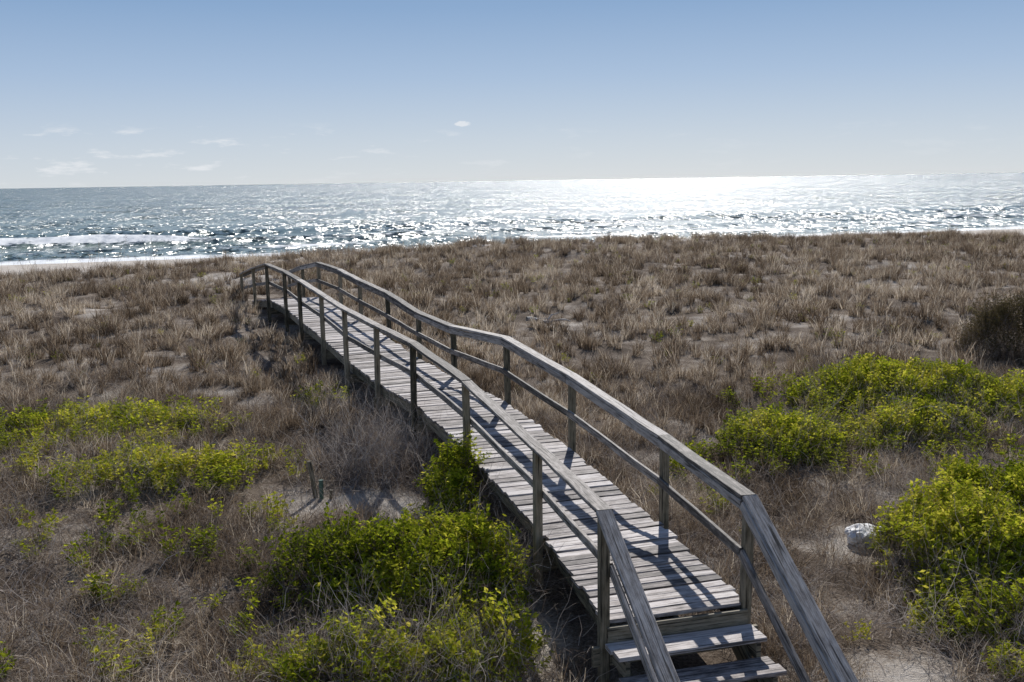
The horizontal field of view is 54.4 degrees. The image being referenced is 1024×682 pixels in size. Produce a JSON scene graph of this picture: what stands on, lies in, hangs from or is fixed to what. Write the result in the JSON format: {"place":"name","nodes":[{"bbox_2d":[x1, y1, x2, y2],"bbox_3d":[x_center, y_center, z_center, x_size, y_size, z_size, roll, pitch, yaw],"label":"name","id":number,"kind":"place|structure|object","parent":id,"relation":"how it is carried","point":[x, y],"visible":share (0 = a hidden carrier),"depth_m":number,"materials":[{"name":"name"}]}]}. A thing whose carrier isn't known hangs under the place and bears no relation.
{"place":"outdoors","nodes":[
{"label":"outdoors","id":0,"kind":"place"},
{"bbox_2d":[0,229,1023,681],"bbox_3d":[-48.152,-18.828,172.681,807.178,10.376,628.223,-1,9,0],"label":"ground","id":1,"kind":"structure","parent":0,"point":[900,667],"depth_m":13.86,"materials":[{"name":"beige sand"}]},
{"bbox_2d":[307,460,332,499],"bbox_3d":[-2.605,1.944,13.523,0.371,0.628,0.095,3,10,25],"label":"wooden stake","id":2,"kind":"object","parent":1,"relation":"on","point":[311,474],"visible":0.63,"depth_m":13.53,"materials":[{"name":"grey wood"}]},
{"bbox_2d":[0,234,1023,681],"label":"green shrubs","id":3,"kind":"object","parent":1,"relation":"on","point":[968,506],"visible":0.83,"depth_m":10.93,"materials":[{"name":"green plant"}]},
{"bbox_2d":[0,228,1023,481],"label":"dune grass","id":4,"kind":"structure","parent":1,"relation":"on","point":[988,250],"depth_m":28.65,"materials":[{"name":"beige plant"}]},
{"bbox_2d":[0,226,1023,681],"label":"dead brush","id":5,"kind":"object","parent":1,"relation":"on","point":[386,454],"visible":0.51,"depth_m":12.44,"materials":[{"name":"brown plant"}]},
{"bbox_2d":[0,221,1023,280],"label":"sea oats","id":6,"kind":"object","parent":1,"relation":"on","point":[871,237],"visible":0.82,"depth_m":42.71,"materials":[{"name":"brown plant"}]},
{"bbox_2d":[526,312,570,322],"bbox_3d":[0.968,-0.587,26.591,1.207,0.296,0.467,-1,9,0],"label":"driftwood","id":7,"kind":"object","parent":1,"relation":"on","point":[536,319],"visible":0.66,"depth_m":26.67,"materials":[{"name":"grey wood"}]},
{"bbox_2d":[239,262,858,681],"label":"wooden boardwalk","id":8,"kind":"structure","parent":1,"relation":"on","point":[615,554],"depth_m":10.68,"materials":[{"name":"grey wood"}]},
{"bbox_2d":[845,523,882,547],"bbox_3d":[4.334,2.363,12.056,0.688,0.295,0.493,3,7,-18],"label":"white rock","id":9,"kind":"object","parent":1,"relation":"on","point":[850,531],"visible":0.4,"depth_m":11.90,"materials":[{"name":"white stone"}]},
{"bbox_2d":[953,287,1023,362],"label":"olive bush","id":10,"kind":"object","parent":1,"relation":"on","point":[1002,316],"visible":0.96,"depth_m":21.57,"materials":[{"name":"green plant"}]},
{"bbox_2d":[0,172,1023,264],"bbox_3d":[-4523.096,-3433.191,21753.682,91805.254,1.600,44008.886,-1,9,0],"label":"ocean","id":11,"kind":"structure","parent":0,"point":[172,222],"depth_m":233.62,"materials":[{"name":"liquid"}]},
{"bbox_2d":[0,0,1023,188],"label":"sky","id":12,"kind":"structure","parent":0,"point":[94,93],"materials":[{"name":"blue"}]}
]}

